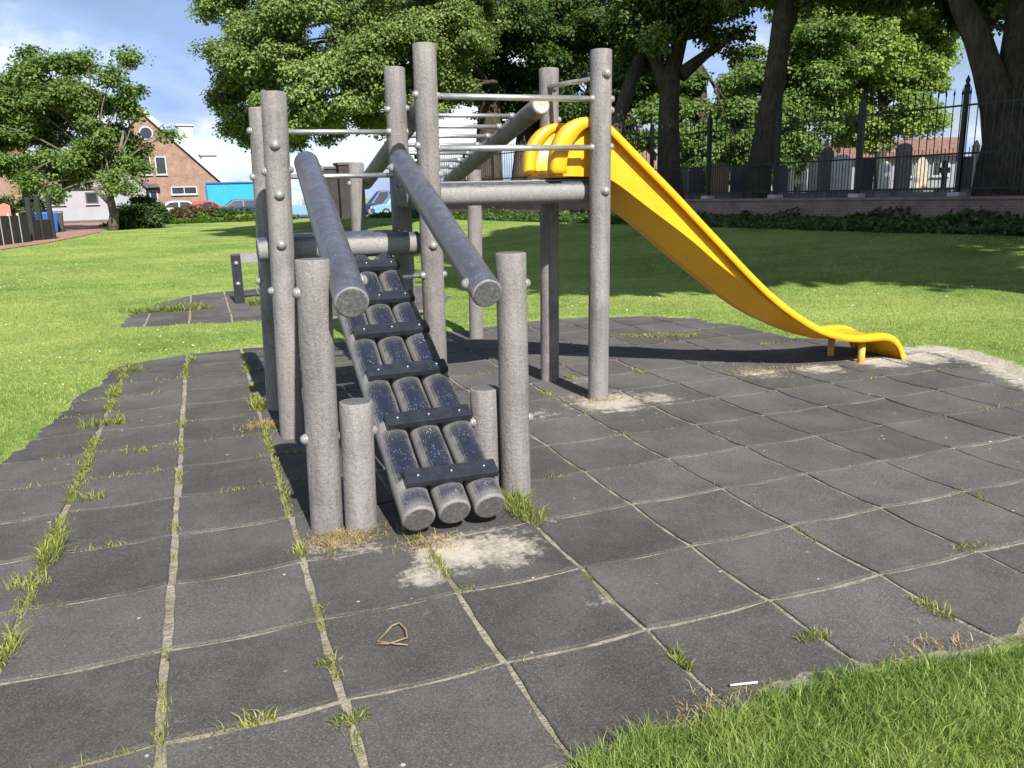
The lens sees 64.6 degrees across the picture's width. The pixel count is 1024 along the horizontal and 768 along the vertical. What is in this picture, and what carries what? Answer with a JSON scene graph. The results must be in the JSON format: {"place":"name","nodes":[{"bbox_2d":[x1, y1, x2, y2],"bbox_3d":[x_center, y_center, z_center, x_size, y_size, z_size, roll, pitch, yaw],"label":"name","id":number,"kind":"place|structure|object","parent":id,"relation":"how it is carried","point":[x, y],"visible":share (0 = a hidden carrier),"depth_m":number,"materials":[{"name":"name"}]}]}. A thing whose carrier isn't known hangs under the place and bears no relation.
{"place":"outdoors","nodes":[
{"label":"outdoors","id":0,"kind":"place"},
{"bbox_2d":[0,203,10,215],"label":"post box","id":1,"kind":"object","parent":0,"point":[4,209],"visible":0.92,"depth_m":40.46,"materials":[{"name":"pink metal"}]},
{"bbox_2d":[0,222,107,248],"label":"brick drive","id":2,"kind":"structure","parent":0,"point":[72,230],"depth_m":40.80,"materials":[{"name":"red brick"}]},
{"bbox_2d":[0,213,30,245],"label":"board fence","id":3,"kind":"object","parent":2,"relation":"on","point":[14,229],"visible":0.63,"depth_m":30.27,"materials":[{"name":"black wood"}]},
{"bbox_2d":[24,194,56,240],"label":"black gate","id":4,"kind":"structure","parent":2,"relation":"on","point":[40,228],"depth_m":32.76,"materials":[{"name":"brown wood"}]},
{"bbox_2d":[53,211,57,231],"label":"wheelie bin","id":5,"kind":"object","parent":2,"relation":"on","point":[55,220],"visible":0.34,"depth_m":41.11,"materials":[{"name":"blue plastic"}]},
{"bbox_2d":[56,211,64,230],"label":"wheelie bin","id":6,"kind":"object","parent":2,"relation":"on","point":[60,222],"visible":0.43,"depth_m":42.06,"materials":[{"name":"grey plastic"}]},
{"bbox_2d":[30,187,116,223],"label":"white garage","id":7,"kind":"structure","parent":2,"relation":"on","point":[86,206],"depth_m":60.38,"materials":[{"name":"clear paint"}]},
{"bbox_2d":[85,192,99,204],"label":"window","id":8,"kind":"structure","parent":7,"relation":"in","point":[91,198],"depth_m":60.51,"materials":[{"name":"white glass"}]},
{"bbox_2d":[120,286,450,327],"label":"rubber tile paving","id":9,"kind":"structure","parent":0,"point":[217,311],"depth_m":10.69,"materials":[{"name":"rubber"}]},
{"bbox_2d":[116,302,180,313],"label":"grass tuft","id":10,"kind":"object","parent":9,"relation":"on","point":[152,310],"visible":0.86,"depth_m":10.82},
{"bbox_2d":[160,300,210,311],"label":"grass tuft","id":11,"kind":"object","parent":9,"relation":"on","point":[190,307],"visible":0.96,"depth_m":10.96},
{"bbox_2d":[243,296,259,305],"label":"grass tuft","id":12,"kind":"object","parent":9,"relation":"on","point":[253,301],"visible":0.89,"depth_m":11.42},
{"bbox_2d":[230,252,374,303],"bbox_3d":[-2.994,-1.501,11.889,2.085,0.905,0.247,-6,14,-20],"label":"rail","id":13,"kind":"object","parent":9,"relation":"on","point":[237,259],"visible":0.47,"depth_m":11.47,"materials":[{"name":"metal"}]},
{"bbox_2d":[294,213,374,217],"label":"car park","id":14,"kind":"structure","parent":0,"point":[304,216],"depth_m":63.20,"materials":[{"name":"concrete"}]},
{"bbox_2d":[164,201,191,211],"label":"parked car","id":15,"kind":"object","parent":14,"relation":"on","point":[171,204],"visible":0.1,"depth_m":67.50,"materials":[{"name":"white paint"}]},
{"bbox_2d":[188,201,221,207],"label":"parked car","id":16,"kind":"object","parent":14,"relation":"on","point":[206,203],"visible":0.14,"depth_m":65.88,"materials":[{"name":"red paint"}]},
{"bbox_2d":[220,199,254,211],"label":"parked car","id":17,"kind":"object","parent":14,"relation":"on","point":[238,203],"visible":0.16,"depth_m":62.42,"materials":[{"name":"blue paint"}]},
{"bbox_2d":[292,198,307,214],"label":"parked car","id":18,"kind":"object","parent":14,"relation":"on","point":[298,206],"visible":0.06,"depth_m":59.40,"materials":[{"name":"blue paint"}]},
{"bbox_2d":[366,190,389,213],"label":"parked car","id":19,"kind":"object","parent":14,"relation":"on","point":[378,197],"visible":0.24,"depth_m":65.10,"materials":[{"name":"blue paint"}]},
{"bbox_2d":[370,195,390,212],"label":"parked car","id":20,"kind":"object","parent":14,"relation":"on","point":[385,206],"visible":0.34,"depth_m":56.81,"materials":[{"name":"blue paint"}]},
{"bbox_2d":[0,0,1003,197],"label":"sky","id":21,"kind":"structure","parent":0,"point":[161,28],"materials":[{"name":"blue"}]},
{"bbox_2d":[0,316,1023,767],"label":"rubber tile paving","id":22,"kind":"structure","parent":0,"point":[484,718],"depth_m":3.26,"materials":[{"name":"rubber"}]},
{"bbox_2d":[0,625,29,670],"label":"grass tuft","id":23,"kind":"object","parent":22,"relation":"on","point":[12,638],"visible":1,"depth_m":2.68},
{"bbox_2d":[2,570,52,590],"bbox_3d":[-1.882,0.755,3.143,0.196,0.065,0.162,3,14,20],"label":"grass tuft","id":24,"kind":"object","parent":22,"relation":"on","point":[22,583],"visible":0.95,"depth_m":3.15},
{"bbox_2d":[17,523,76,569],"bbox_3d":[-1.917,0.678,3.384,0.259,0.106,0.435,-6,14,-20],"label":"grass tuft","id":25,"kind":"object","parent":22,"relation":"on","point":[44,553],"visible":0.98,"depth_m":3.38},
{"bbox_2d":[56,488,109,503],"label":"grass tuft","id":26,"kind":"object","parent":22,"relation":"on","point":[81,498],"visible":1,"depth_m":4.03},
{"bbox_2d":[75,412,127,428],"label":"grass tuft","id":27,"kind":"object","parent":22,"relation":"on","point":[120,420],"visible":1,"depth_m":5.39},
{"bbox_2d":[103,384,120,397],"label":"grass tuft","id":28,"kind":"object","parent":22,"relation":"on","point":[106,394],"visible":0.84,"depth_m":6.22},
{"bbox_2d":[109,362,147,372],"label":"grass tuft","id":29,"kind":"object","parent":22,"relation":"on","point":[141,368],"visible":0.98,"depth_m":7.06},
{"bbox_2d":[120,445,151,454],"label":"grass tuft","id":30,"kind":"object","parent":22,"relation":"on","point":[144,449],"visible":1,"depth_m":4.79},
{"bbox_2d":[145,722,178,754],"bbox_3d":[-0.962,0.961,2.218,0.128,0.043,0.101,10,18,41],"label":"grass tuft","id":31,"kind":"object","parent":22,"relation":"on","point":[163,741],"visible":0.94,"depth_m":2.21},
{"bbox_2d":[157,643,173,660],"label":"grass tuft","id":32,"kind":"object","parent":22,"relation":"on","point":[165,656],"visible":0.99,"depth_m":2.64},
{"bbox_2d":[223,417,278,431],"bbox_3d":[-1.603,0.251,5.299,0.612,0.023,0.418,-6,14,-20],"label":"dry straw","id":33,"kind":"object","parent":22,"relation":"on","point":[267,420],"visible":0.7,"depth_m":5.27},
{"bbox_2d":[234,393,268,410],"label":"grass tuft","id":34,"kind":"object","parent":22,"relation":"on","point":[262,403],"visible":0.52,"depth_m":5.69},
{"bbox_2d":[233,706,280,727],"bbox_3d":[-0.721,0.931,2.283,0.147,0.060,0.103,-6,14,-20],"label":"grass tuft","id":35,"kind":"object","parent":22,"relation":"on","point":[269,717],"visible":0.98,"depth_m":2.29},
{"bbox_2d":[287,537,308,557],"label":"grass tuft","id":36,"kind":"object","parent":22,"relation":"on","point":[298,549],"visible":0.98,"depth_m":3.38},
{"bbox_2d":[315,654,341,667],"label":"grass tuft","id":37,"kind":"object","parent":22,"relation":"on","point":[332,662],"visible":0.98,"depth_m":2.56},
{"bbox_2d":[278,521,410,555],"bbox_3d":[-0.727,0.660,3.472,0.549,0.023,0.376,-10,16,-32],"label":"dry straw","id":38,"kind":"object","parent":22,"relation":"on","point":[355,533],"visible":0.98,"depth_m":3.47,"materials":[{"name":"plant"}]},
{"bbox_2d":[322,702,374,730],"bbox_3d":[-0.454,0.934,2.263,0.151,0.051,0.121,-6,14,-20],"label":"grass tuft","id":39,"kind":"object","parent":22,"relation":"on","point":[353,719],"visible":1,"depth_m":2.28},
{"bbox_2d":[376,622,407,644],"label":"dry stalk","id":40,"kind":"object","parent":22,"relation":"on","point":[386,631],"visible":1,"depth_m":2.67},
{"bbox_2d":[399,519,432,543],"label":"grass tuft","id":41,"kind":"object","parent":22,"relation":"on","point":[418,532],"visible":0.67,"depth_m":3.50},
{"bbox_2d":[380,527,469,554],"bbox_3d":[-0.347,0.666,3.407,0.379,0.023,0.266,-10,16,-32],"label":"dry straw","id":42,"kind":"object","parent":22,"relation":"on","point":[435,539],"visible":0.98,"depth_m":3.41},
{"bbox_2d":[422,549,451,577],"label":"grass tuft","id":43,"kind":"object","parent":22,"relation":"on","point":[439,563],"visible":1,"depth_m":3.22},
{"bbox_2d":[0,296,1023,767],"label":"grass tufts","id":44,"kind":"object","parent":22,"relation":"on","point":[72,492],"visible":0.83,"depth_m":4.20,"materials":[{"name":"plant"}]},
{"bbox_2d":[502,487,554,528],"bbox_3d":[0.047,0.550,3.721,0.289,0.104,0.510,-6,14,-20],"label":"grass tuft","id":45,"kind":"object","parent":22,"relation":"on","point":[513,509],"visible":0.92,"depth_m":3.71,"materials":[{"name":"plant"}]},
{"bbox_2d":[247,42,905,534],"bbox_3d":[0.706,-1.054,6.143,5.120,2.576,4.890,-6,14,-20],"label":"climbing frame","id":46,"kind":"object","parent":22,"relation":"on","point":[595,160],"visible":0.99,"depth_m":4.80,"materials":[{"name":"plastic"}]},
{"bbox_2d":[569,392,636,405],"bbox_3d":[0.635,0.093,5.731,0.530,0.023,0.370,-6,14,-20],"label":"dry straw","id":47,"kind":"object","parent":22,"relation":"on","point":[608,398],"visible":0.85,"depth_m":5.68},
{"bbox_2d":[663,642,695,672],"bbox_3d":[0.520,0.846,2.544,0.109,0.046,0.191,-13,18,-41],"label":"grass tuft","id":48,"kind":"object","parent":22,"relation":"on","point":[681,657],"visible":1,"depth_m":2.53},
{"bbox_2d":[618,672,790,730],"bbox_3d":[0.547,0.912,2.265,0.533,0.023,0.316,-6,14,-20],"label":"dry straw","id":49,"kind":"object","parent":22,"relation":"on","point":[687,716],"visible":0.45,"depth_m":2.29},
{"bbox_2d":[730,681,757,685],"bbox_3d":[0.683,0.883,2.386,0.084,0.008,0.008,-3,13,-8],"label":"litter stick","id":50,"kind":"object","parent":22,"relation":"on","point":[745,683],"visible":1,"depth_m":2.38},
{"bbox_2d":[700,359,830,379],"bbox_3d":[1.933,-0.098,6.402,1.243,0.023,0.755,-6,14,-20],"label":"dry straw","id":51,"kind":"object","parent":22,"relation":"on","point":[760,371],"visible":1,"depth_m":6.44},
{"bbox_2d":[793,622,833,643],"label":"grass tuft","id":52,"kind":"object","parent":22,"relation":"on","point":[812,632],"visible":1,"depth_m":2.64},
{"bbox_2d":[869,618,995,666],"bbox_3d":[1.329,0.837,2.503,0.515,0.023,0.330,-13,18,-40],"label":"dry straw","id":53,"kind":"object","parent":22,"relation":"on","point":[935,642],"visible":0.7,"depth_m":2.56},
{"bbox_2d":[905,591,961,622],"bbox_3d":[1.454,0.762,2.791,0.134,0.050,0.211,-6,14,-20],"label":"grass tuft","id":54,"kind":"object","parent":22,"relation":"on","point":[931,604],"visible":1,"depth_m":2.79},
{"bbox_2d":[951,539,988,552],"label":"grass tuft","id":55,"kind":"object","parent":22,"relation":"on","point":[961,543],"visible":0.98,"depth_m":3.25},
{"bbox_2d":[0,188,1023,767],"bbox_3d":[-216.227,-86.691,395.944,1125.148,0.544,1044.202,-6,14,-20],"label":"lawn","id":56,"kind":"structure","parent":0,"point":[760,254],"depth_m":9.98,"materials":[{"name":"plant"}]},
{"bbox_2d":[0,194,46,219],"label":"clipped hedge","id":57,"kind":"object","parent":56,"relation":"on","point":[20,203],"visible":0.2,"depth_m":41.94,"materials":[{"name":"green plant"}]},
{"bbox_2d":[0,147,60,211],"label":"brick house","id":58,"kind":"structure","parent":56,"relation":"on","point":[5,188],"depth_m":62.03,"materials":[{"name":"brown brick"}]},
{"bbox_2d":[0,43,186,230],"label":"leafy street tree","id":59,"kind":"object","parent":56,"relation":"on","point":[38,107],"visible":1,"depth_m":42.37,"materials":[{"name":"green plant"}]},
{"bbox_2d":[64,153,149,207],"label":"rendered house","id":60,"kind":"structure","parent":56,"relation":"on","point":[120,199],"depth_m":70.68,"materials":[{"name":"white paint"}]},
{"bbox_2d":[116,193,175,229],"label":"bush","id":61,"kind":"object","parent":56,"relation":"on","point":[148,211],"visible":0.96,"depth_m":44.55,"materials":[{"name":"green plant"}]},
{"bbox_2d":[116,110,226,203],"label":"brick house","id":62,"kind":"structure","parent":56,"relation":"on","point":[185,173],"depth_m":76.39,"materials":[{"name":"brick"}]},
{"bbox_2d":[139,126,152,139],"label":"round window","id":63,"kind":"structure","parent":62,"relation":"in","point":[146,132],"depth_m":74.61,"materials":[{"name":"white paint"}]},
{"bbox_2d":[146,190,158,201],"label":"window","id":64,"kind":"structure","parent":62,"relation":"in","point":[152,192],"depth_m":75.89,"materials":[{"name":"white paint"}]},
{"bbox_2d":[154,156,166,175],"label":"window","id":65,"kind":"structure","parent":62,"relation":"in","point":[160,161],"depth_m":75.69,"materials":[{"name":"white paint"}]},
{"bbox_2d":[171,186,197,195],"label":"window","id":66,"kind":"structure","parent":62,"relation":"in","point":[182,190],"depth_m":76.88,"materials":[{"name":"white paint"}]},
{"bbox_2d":[170,204,198,218],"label":"shrub","id":67,"kind":"object","parent":56,"relation":"on","point":[182,212],"visible":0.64,"depth_m":57.42,"materials":[{"name":"brown plant"}]},
{"bbox_2d":[97,210,299,226],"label":"lawn edge plants","id":68,"kind":"object","parent":56,"relation":"on","point":[206,218],"visible":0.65,"depth_m":53.06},
{"bbox_2d":[189,204,218,217],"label":"shrub","id":69,"kind":"object","parent":56,"relation":"on","point":[202,209],"visible":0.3,"depth_m":57.43,"materials":[{"name":"brown plant"}]},
{"bbox_2d":[207,206,234,217],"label":"shrub","id":70,"kind":"object","parent":56,"relation":"on","point":[218,213],"visible":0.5,"depth_m":57.40,"materials":[{"name":"green plant"}]},
{"bbox_2d":[205,181,253,205],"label":"container","id":71,"kind":"object","parent":56,"relation":"on","point":[222,193],"visible":0.4,"depth_m":69.38,"materials":[{"name":"teal metal"}]},
{"bbox_2d":[226,206,254,216],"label":"shrub","id":72,"kind":"object","parent":56,"relation":"on","point":[242,210],"visible":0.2,"depth_m":57.59,"materials":[{"name":"green plant"}]},
{"bbox_2d":[323,166,339,216],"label":"gate pillar","id":73,"kind":"structure","parent":56,"relation":"on","point":[332,184],"depth_m":49.42,"materials":[{"name":"concrete"}]},
{"bbox_2d":[332,162,353,218],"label":"gate pillar","id":74,"kind":"structure","parent":56,"relation":"on","point":[344,197],"depth_m":49.42,"materials":[{"name":"brick"}]},
{"bbox_2d":[6,221,998,384],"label":"daisies","id":75,"kind":"object","parent":56,"relation":"on","point":[527,242],"visible":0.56,"depth_m":11.87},
{"bbox_2d":[367,204,1023,236],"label":"wall foot plants","id":76,"kind":"object","parent":56,"relation":"on","point":[972,222],"depth_m":18.12,"materials":[{"name":"green plant"}]},
{"bbox_2d":[729,187,970,197],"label":"cemetery ground","id":77,"kind":"structure","parent":0,"point":[931,193],"depth_m":26.58,"materials":[{"name":"grey plant"}]},
{"bbox_2d":[184,0,512,180],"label":"lime tree","id":78,"kind":"object","parent":77,"relation":"on","point":[258,50],"visible":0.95,"depth_m":26.32,"materials":[{"name":"green plant"}]},
{"bbox_2d":[467,0,699,179],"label":"dark park tree","id":79,"kind":"object","parent":77,"relation":"on","point":[562,36],"visible":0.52,"depth_m":35.34,"materials":[{"name":"green plant"}]},
{"bbox_2d":[519,55,648,129],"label":"background tree","id":80,"kind":"object","parent":77,"relation":"on","point":[627,123],"depth_m":47.19,"materials":[{"name":"green plant"}]},
{"bbox_2d":[539,89,656,179],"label":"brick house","id":81,"kind":"structure","parent":77,"relation":"on","point":[637,126],"depth_m":48.95,"materials":[{"name":"brown brick"}]},
{"bbox_2d":[597,0,745,209],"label":"leaning tree","id":82,"kind":"object","parent":77,"relation":"on","point":[635,69],"visible":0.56,"depth_m":25.52,"materials":[{"name":"green plant"}]},
{"bbox_2d":[680,166,687,192],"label":"gravestone","id":83,"kind":"object","parent":77,"relation":"on","point":[684,173],"visible":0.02,"depth_m":29.79,"materials":[{"name":"grey stone"}]},
{"bbox_2d":[625,64,757,189],"bbox_3d":[8.870,-12.612,39.950,7.356,7.047,7.282,0,13,7],"label":"background tree","id":84,"kind":"object","parent":77,"relation":"on","point":[695,106],"visible":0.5,"depth_m":38.89,"materials":[{"name":"green plant"}]},
{"bbox_2d":[684,166,704,198],"bbox_3d":[6.582,-7.183,28.928,0.761,1.141,0.320,-4,14,-11],"label":"gravestone","id":85,"kind":"object","parent":77,"relation":"on","point":[692,187],"visible":0.52,"depth_m":28.85,"materials":[{"name":"stone"}]},
{"bbox_2d":[602,0,818,198],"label":"forked tree","id":86,"kind":"object","parent":77,"relation":"on","point":[671,72],"visible":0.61,"depth_m":25.25,"materials":[{"name":"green plant"}]},
{"bbox_2d":[411,195,1023,219],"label":"brick wall","id":87,"kind":"structure","parent":77,"relation":"on","point":[923,206],"depth_m":19.58,"materials":[{"name":"brick"}]},
{"bbox_2d":[414,75,1023,198],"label":"iron fence","id":88,"kind":"object","parent":87,"relation":"on","point":[963,127],"visible":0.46,"depth_m":19.45,"materials":[{"name":"metal"}]},
{"bbox_2d":[710,162,730,198],"bbox_3d":[6.894,-6.747,26.919,0.709,1.198,0.320,-2,13,-3],"label":"gravestone","id":89,"kind":"object","parent":77,"relation":"on","point":[716,184],"visible":0.52,"depth_m":26.84,"materials":[{"name":"grey stone"}]},
{"bbox_2d":[729,166,746,197],"bbox_3d":[7.807,-6.963,27.924,0.692,1.112,0.320,-3,13,-8],"label":"gravestone","id":90,"kind":"object","parent":77,"relation":"on","point":[739,195],"visible":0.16,"depth_m":27.83,"materials":[{"name":"stone"}]},
{"bbox_2d":[711,43,767,185],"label":"background tree","id":91,"kind":"object","parent":77,"relation":"on","point":[759,50],"visible":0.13,"depth_m":51.70,"materials":[{"name":"green plant"}]},
{"bbox_2d":[778,164,788,197],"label":"gravestone","id":92,"kind":"object","parent":77,"relation":"on","point":[783,177],"visible":0.35,"depth_m":26.84,"materials":[{"name":"stone"}]},
{"bbox_2d":[712,15,875,192],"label":"background tree","id":93,"kind":"object","parent":77,"relation":"on","point":[821,74],"visible":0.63,"depth_m":40.89,"materials":[{"name":"green plant"}]},
{"bbox_2d":[681,0,909,197],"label":"lime tree","id":94,"kind":"object","parent":77,"relation":"on","point":[785,17],"visible":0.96,"depth_m":22.09,"materials":[{"name":"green plant"}]},
{"bbox_2d":[784,171,808,197],"bbox_3d":[8.444,-5.880,23.969,0.630,0.788,0.320,-3,13,-6],"label":"gravestone","id":95,"kind":"object","parent":77,"relation":"on","point":[786,195],"visible":0.69,"depth_m":23.89,"materials":[{"name":"white stone"}]},
{"bbox_2d":[806,163,817,195],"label":"gravestone","id":96,"kind":"object","parent":77,"relation":"on","point":[812,177],"visible":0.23,"depth_m":29.85,"materials":[{"name":"beige stone"}]},
{"bbox_2d":[814,147,834,196],"bbox_3d":[10.424,-7.031,26.883,0.458,1.595,0.527,-4,13,-10],"label":"gravestone","id":97,"kind":"object","parent":77,"relation":"on","point":[828,154],"visible":0.51,"depth_m":26.77,"materials":[{"name":"stone"}]},
{"bbox_2d":[827,154,852,196],"bbox_3d":[10.116,-6.397,24.904,0.695,1.285,0.320,-1,13,4],"label":"gravestone","id":98,"kind":"object","parent":77,"relation":"on","point":[843,193],"visible":0.54,"depth_m":24.84,"materials":[{"name":"white stone"}]},
{"bbox_2d":[761,1,965,188],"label":"background tree","id":99,"kind":"object","parent":77,"relation":"on","point":[905,52],"visible":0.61,"depth_m":42.83,"materials":[{"name":"green plant"}]},
{"bbox_2d":[860,157,874,196],"bbox_3d":[10.454,-6.101,23.917,0.482,1.143,0.320,1,14,11],"label":"gravestone","id":100,"kind":"object","parent":77,"relation":"on","point":[869,176],"visible":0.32,"depth_m":23.83,"materials":[{"name":"stone"}]},
{"bbox_2d":[789,136,958,188],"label":"house","id":101,"kind":"structure","parent":77,"relation":"on","point":[938,142],"depth_m":64.52,"materials":[{"name":"orange tile"}]},
{"bbox_2d":[932,161,949,176],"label":"window","id":102,"kind":"structure","parent":101,"relation":"in","point":[934,163],"depth_m":63.43,"materials":[{"name":"white paint"}]},
{"bbox_2d":[875,161,890,192],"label":"gravestone","id":103,"kind":"object","parent":77,"relation":"on","point":[882,176],"visible":0.56,"depth_m":33.84,"materials":[{"name":"white stone"}]},
{"bbox_2d":[889,143,912,196],"bbox_3d":[11.036,-6.039,22.875,0.533,1.472,0.320,-4,13,-11],"label":"gravestone","id":104,"kind":"object","parent":77,"relation":"on","point":[902,193],"visible":0.74,"depth_m":22.82,"materials":[{"name":"grey stone"}]},
{"bbox_2d":[913,157,928,191],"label":"gravestone","id":105,"kind":"object","parent":77,"relation":"on","point":[922,172],"visible":0.56,"depth_m":33.83,"materials":[{"name":"beige stone"}]},
{"bbox_2d":[877,0,1005,37],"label":"shade tree","id":106,"kind":"object","parent":77,"relation":"on","point":[939,16],"visible":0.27,"depth_m":23.11,"materials":[{"name":"green plant"}]},
{"bbox_2d":[934,160,950,192],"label":"gravestone","id":107,"kind":"object","parent":77,"relation":"on","point":[944,174],"visible":0.67,"depth_m":29.86,"materials":[{"name":"stone"}]},
{"bbox_2d":[960,156,973,192],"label":"gravestone","id":108,"kind":"object","parent":77,"relation":"on","point":[969,164],"visible":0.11,"depth_m":25.82,"materials":[{"name":"stone"}]},
{"bbox_2d":[971,140,980,186],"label":"gravestone","id":109,"kind":"object","parent":77,"relation":"on","point":[977,145],"visible":0.36,"depth_m":27.68,"materials":[{"name":"beige stone"}]},
{"bbox_2d":[947,0,1023,195],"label":"twin stemmed tree","id":110,"kind":"object","parent":77,"relation":"on","point":[990,66],"visible":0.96,"depth_m":16.96,"materials":[{"name":"brown plant"}]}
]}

